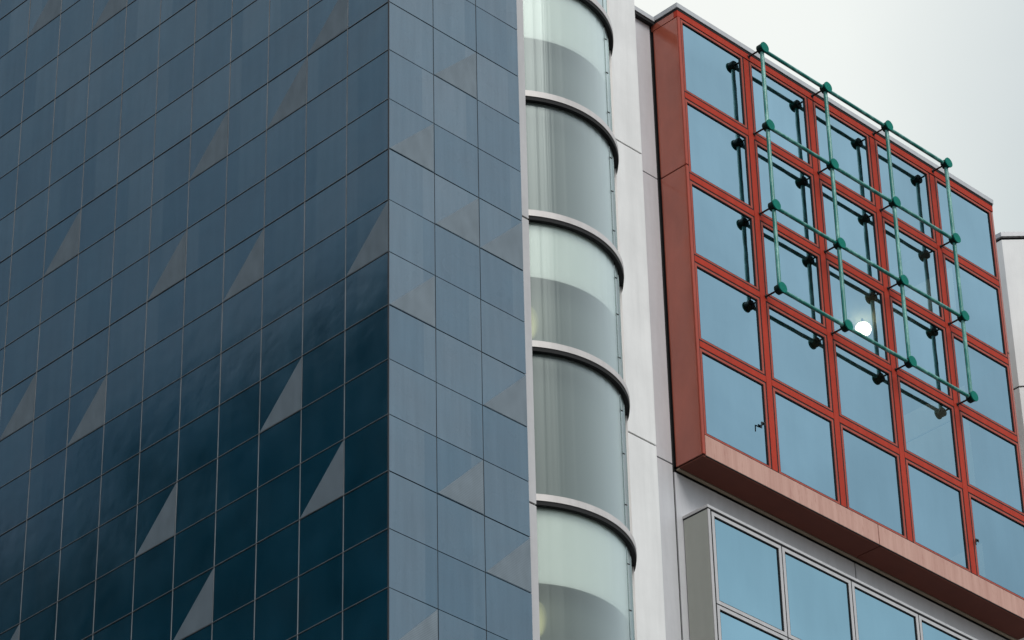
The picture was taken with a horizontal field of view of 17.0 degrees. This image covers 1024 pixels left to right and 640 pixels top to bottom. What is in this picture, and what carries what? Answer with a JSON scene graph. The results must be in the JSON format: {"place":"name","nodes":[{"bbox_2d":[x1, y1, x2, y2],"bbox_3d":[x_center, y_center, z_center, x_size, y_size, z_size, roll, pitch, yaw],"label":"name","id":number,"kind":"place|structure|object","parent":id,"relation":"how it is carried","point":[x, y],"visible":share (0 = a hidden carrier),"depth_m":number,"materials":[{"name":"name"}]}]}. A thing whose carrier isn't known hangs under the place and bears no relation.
{"place":"outdoors","nodes":[
{"label":"outdoors","id":0,"kind":"place"},
{"bbox_2d":[609,0,1005,639],"bbox_3d":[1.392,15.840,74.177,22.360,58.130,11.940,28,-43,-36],"label":"white wall building","id":1,"kind":"structure","parent":0,"point":[665,496],"depth_m":77.12,"materials":[{"name":"metal"}]},
{"bbox_2d":[682,504,977,639],"bbox_3d":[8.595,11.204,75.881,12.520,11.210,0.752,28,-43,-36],"label":"white window box","id":2,"kind":"object","parent":1,"relation":"attached to","point":[745,581],"visible":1,"depth_m":75.62,"materials":[{"name":"metal"}]},
{"bbox_2d":[711,511,786,635],"bbox_3d":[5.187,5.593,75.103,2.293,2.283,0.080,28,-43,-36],"label":"window","id":3,"kind":"structure","parent":2,"relation":"in","point":[749,581],"depth_m":75.12,"materials":[{"name":"glass"}]},
{"bbox_2d":[717,605,787,639],"bbox_3d":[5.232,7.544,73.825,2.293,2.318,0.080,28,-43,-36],"label":"window","id":4,"kind":"structure","parent":2,"relation":"in","point":[731,626],"depth_m":74.06,"materials":[{"name":"glass"}]},
{"bbox_2d":[782,547,855,639],"bbox_3d":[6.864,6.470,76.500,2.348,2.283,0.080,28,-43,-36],"label":"window","id":5,"kind":"structure","parent":2,"relation":"in","point":[819,604],"depth_m":76.56,"materials":[{"name":"glass"}]},
{"bbox_2d":[851,581,919,639],"bbox_3d":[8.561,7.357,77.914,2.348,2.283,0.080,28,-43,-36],"label":"window","id":6,"kind":"structure","parent":2,"relation":"in","point":[877,617],"depth_m":78.13,"materials":[{"name":"glass"}]},
{"bbox_2d":[919,615,967,639],"bbox_3d":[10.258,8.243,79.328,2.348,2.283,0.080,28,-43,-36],"label":"window","id":7,"kind":"structure","parent":2,"relation":"in","point":[929,630],"depth_m":79.48,"materials":[{"name":"glass"}]},
{"bbox_2d":[649,2,1023,639],"bbox_3d":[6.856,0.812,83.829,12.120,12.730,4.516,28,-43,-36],"label":"red window box","id":8,"kind":"object","parent":1,"relation":"attached to","point":[792,415],"visible":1,"depth_m":81.64,"materials":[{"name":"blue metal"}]},
{"bbox_2d":[680,19,746,127],"bbox_3d":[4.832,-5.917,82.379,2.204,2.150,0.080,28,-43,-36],"label":"window","id":9,"kind":"structure","parent":8,"relation":"in","point":[713,73],"depth_m":82.40,"materials":[{"name":"blue glass"}]},
{"bbox_2d":[685,99,752,208],"bbox_3d":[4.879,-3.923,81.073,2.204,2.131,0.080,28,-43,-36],"label":"window","id":10,"kind":"structure","parent":8,"relation":"in","point":[718,153],"depth_m":81.10,"materials":[{"name":"blue glass"}]},
{"bbox_2d":[690,181,758,289],"bbox_3d":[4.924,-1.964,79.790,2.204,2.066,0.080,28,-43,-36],"label":"window","id":11,"kind":"structure","parent":8,"relation":"in","point":[723,233],"depth_m":79.81,"materials":[{"name":"blue glass"}]},
{"bbox_2d":[695,263,763,373],"bbox_3d":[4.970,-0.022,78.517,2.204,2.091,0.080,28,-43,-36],"label":"window","id":12,"kind":"structure","parent":8,"relation":"in","point":[729,319],"depth_m":78.53,"materials":[{"name":"blue glass"}]},
{"bbox_2d":[700,348,770,467],"bbox_3d":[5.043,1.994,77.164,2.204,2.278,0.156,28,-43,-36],"label":"window","id":13,"kind":"structure","parent":8,"relation":"in","point":[734,401],"depth_m":77.20,"materials":[{"name":"blue glass"}]},
{"bbox_2d":[749,62,811,166],"bbox_3d":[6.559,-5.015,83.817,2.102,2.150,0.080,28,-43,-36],"label":"window","id":14,"kind":"structure","parent":8,"relation":"in","point":[787,108],"depth_m":83.90,"materials":[{"name":"blue glass"}]},
{"bbox_2d":[755,141,818,246],"bbox_3d":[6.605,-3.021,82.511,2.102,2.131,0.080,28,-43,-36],"label":"window","id":15,"kind":"structure","parent":8,"relation":"in","point":[793,186],"depth_m":82.60,"materials":[{"name":"blue glass"}]},
{"bbox_2d":[761,222,824,326],"bbox_3d":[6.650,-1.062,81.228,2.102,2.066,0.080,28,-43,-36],"label":"window","id":16,"kind":"structure","parent":8,"relation":"in","point":[800,269],"depth_m":81.30,"materials":[{"name":"blue glass"}]},
{"bbox_2d":[767,303,831,410],"bbox_3d":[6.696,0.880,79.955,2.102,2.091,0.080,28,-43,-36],"label":"window","id":17,"kind":"structure","parent":8,"relation":"in","point":[798,352],"depth_m":79.98,"materials":[{"name":"blue glass"}]},
{"bbox_2d":[773,388,839,503],"bbox_3d":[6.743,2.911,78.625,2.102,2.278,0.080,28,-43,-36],"label":"window","id":18,"kind":"structure","parent":8,"relation":"in","point":[806,450],"depth_m":78.65,"materials":[{"name":"blue glass"}]},
{"bbox_2d":[813,102,874,204],"bbox_3d":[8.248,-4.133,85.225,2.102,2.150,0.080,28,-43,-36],"label":"window","id":19,"kind":"structure","parent":8,"relation":"in","point":[850,146],"depth_m":85.33,"materials":[{"name":"blue glass"}]},
{"bbox_2d":[820,180,881,283],"bbox_3d":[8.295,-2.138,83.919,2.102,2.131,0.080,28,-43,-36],"label":"window","id":20,"kind":"structure","parent":8,"relation":"in","point":[857,223],"depth_m":84.00,"materials":[{"name":"blue glass"}]},
{"bbox_2d":[827,260,889,363],"bbox_3d":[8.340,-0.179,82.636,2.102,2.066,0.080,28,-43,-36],"label":"window","id":21,"kind":"structure","parent":8,"relation":"in","point":[865,308],"depth_m":82.72,"materials":[{"name":"blue glass"}]},
{"bbox_2d":[747,42,977,405],"bbox_3d":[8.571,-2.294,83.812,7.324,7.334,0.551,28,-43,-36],"label":"green tube lattice","id":22,"kind":"object","parent":8,"relation":"attached to","point":[839,243],"visible":1,"depth_m":83.59,"materials":[{"name":"paint"}]},
{"bbox_2d":[833,340,897,446],"bbox_3d":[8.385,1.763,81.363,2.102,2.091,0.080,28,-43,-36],"label":"window","id":23,"kind":"structure","parent":8,"relation":"in","point":[865,393],"depth_m":81.38,"materials":[{"name":"blue glass"}]},
{"bbox_2d":[841,425,905,537],"bbox_3d":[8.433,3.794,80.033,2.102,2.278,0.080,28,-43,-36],"label":"window","id":24,"kind":"structure","parent":8,"relation":"in","point":[872,471],"depth_m":80.06,"materials":[{"name":"blue glass"}]},
{"bbox_2d":[875,140,935,241],"bbox_3d":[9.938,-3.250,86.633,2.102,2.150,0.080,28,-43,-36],"label":"window","id":25,"kind":"structure","parent":8,"relation":"in","point":[911,182],"depth_m":86.73,"materials":[{"name":"blue glass"}]},
{"bbox_2d":[883,218,943,319],"bbox_3d":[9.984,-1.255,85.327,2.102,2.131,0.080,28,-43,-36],"label":"window","id":26,"kind":"structure","parent":8,"relation":"in","point":[919,259],"depth_m":85.41,"materials":[{"name":"blue glass"}]},
{"bbox_2d":[890,297,951,398],"bbox_3d":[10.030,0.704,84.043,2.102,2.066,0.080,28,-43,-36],"label":"window","id":27,"kind":"structure","parent":8,"relation":"in","point":[928,345],"depth_m":84.13,"materials":[{"name":"blue glass"}]},
{"bbox_2d":[898,377,960,480],"bbox_3d":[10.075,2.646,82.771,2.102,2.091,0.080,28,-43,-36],"label":"window","id":28,"kind":"structure","parent":8,"relation":"in","point":[928,423],"depth_m":82.80,"materials":[{"name":"blue glass"}]},
{"bbox_2d":[906,460,970,571],"bbox_3d":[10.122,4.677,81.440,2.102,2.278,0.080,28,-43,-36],"label":"window","id":29,"kind":"structure","parent":8,"relation":"in","point":[936,505],"depth_m":81.46,"materials":[{"name":"blue glass"}]},
{"bbox_2d":[935,178,998,279],"bbox_3d":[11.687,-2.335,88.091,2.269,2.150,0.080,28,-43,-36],"label":"window","id":30,"kind":"structure","parent":8,"relation":"in","point":[972,222],"depth_m":88.19,"materials":[{"name":"blue glass"}]},
{"bbox_2d":[943,254,1007,357],"bbox_3d":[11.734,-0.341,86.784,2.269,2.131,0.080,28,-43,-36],"label":"window","id":31,"kind":"structure","parent":8,"relation":"in","point":[981,298],"depth_m":86.88,"materials":[{"name":"blue glass"}]},
{"bbox_2d":[952,333,1016,434],"bbox_3d":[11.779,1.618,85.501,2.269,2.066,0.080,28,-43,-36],"label":"window","id":32,"kind":"structure","parent":8,"relation":"in","point":[990,377],"depth_m":85.58,"materials":[{"name":"blue glass"}]},
{"bbox_2d":[960,412,1023,514],"bbox_3d":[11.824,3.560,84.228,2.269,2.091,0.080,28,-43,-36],"label":"window","id":33,"kind":"structure","parent":8,"relation":"in","point":[992,460],"depth_m":84.25,"materials":[{"name":"blue glass"}]},
{"bbox_2d":[969,494,1023,599],"bbox_3d":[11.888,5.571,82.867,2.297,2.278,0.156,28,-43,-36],"label":"window","id":34,"kind":"structure","parent":8,"relation":"in","point":[998,536],"depth_m":82.84,"materials":[{"name":"blue glass"}]},
{"bbox_2d":[634,0,1023,234],"label":"sky","id":35,"kind":"structure","parent":0,"point":[947,76],"materials":[{"name":"white"}]},
{"bbox_2d":[995,232,1023,639],"bbox_3d":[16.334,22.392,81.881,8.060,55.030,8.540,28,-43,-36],"label":"white corner tower","id":36,"kind":"structure","parent":0,"point":[1010,249],"depth_m":92.87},
{"bbox_3d":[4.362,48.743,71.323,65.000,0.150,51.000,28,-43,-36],"label":"pavement","id":37,"kind":"structure","parent":0,"visible":0},
{"bbox_2d":[0,0,532,639],"bbox_3d":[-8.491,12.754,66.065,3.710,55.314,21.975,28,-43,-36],"label":"blue glass tower","id":38,"kind":"structure","parent":37,"relation":"on","point":[262,346],"depth_m":67.40,"materials":[{"name":"blue glass"}]},
{"bbox_2d":[516,0,636,639],"bbox_3d":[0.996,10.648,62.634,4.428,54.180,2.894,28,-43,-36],"label":"curved glass bay","id":39,"kind":"object","parent":37,"relation":"on","point":[583,549],"visible":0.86,"depth_m":68.40,"materials":[{"name":"glass"}]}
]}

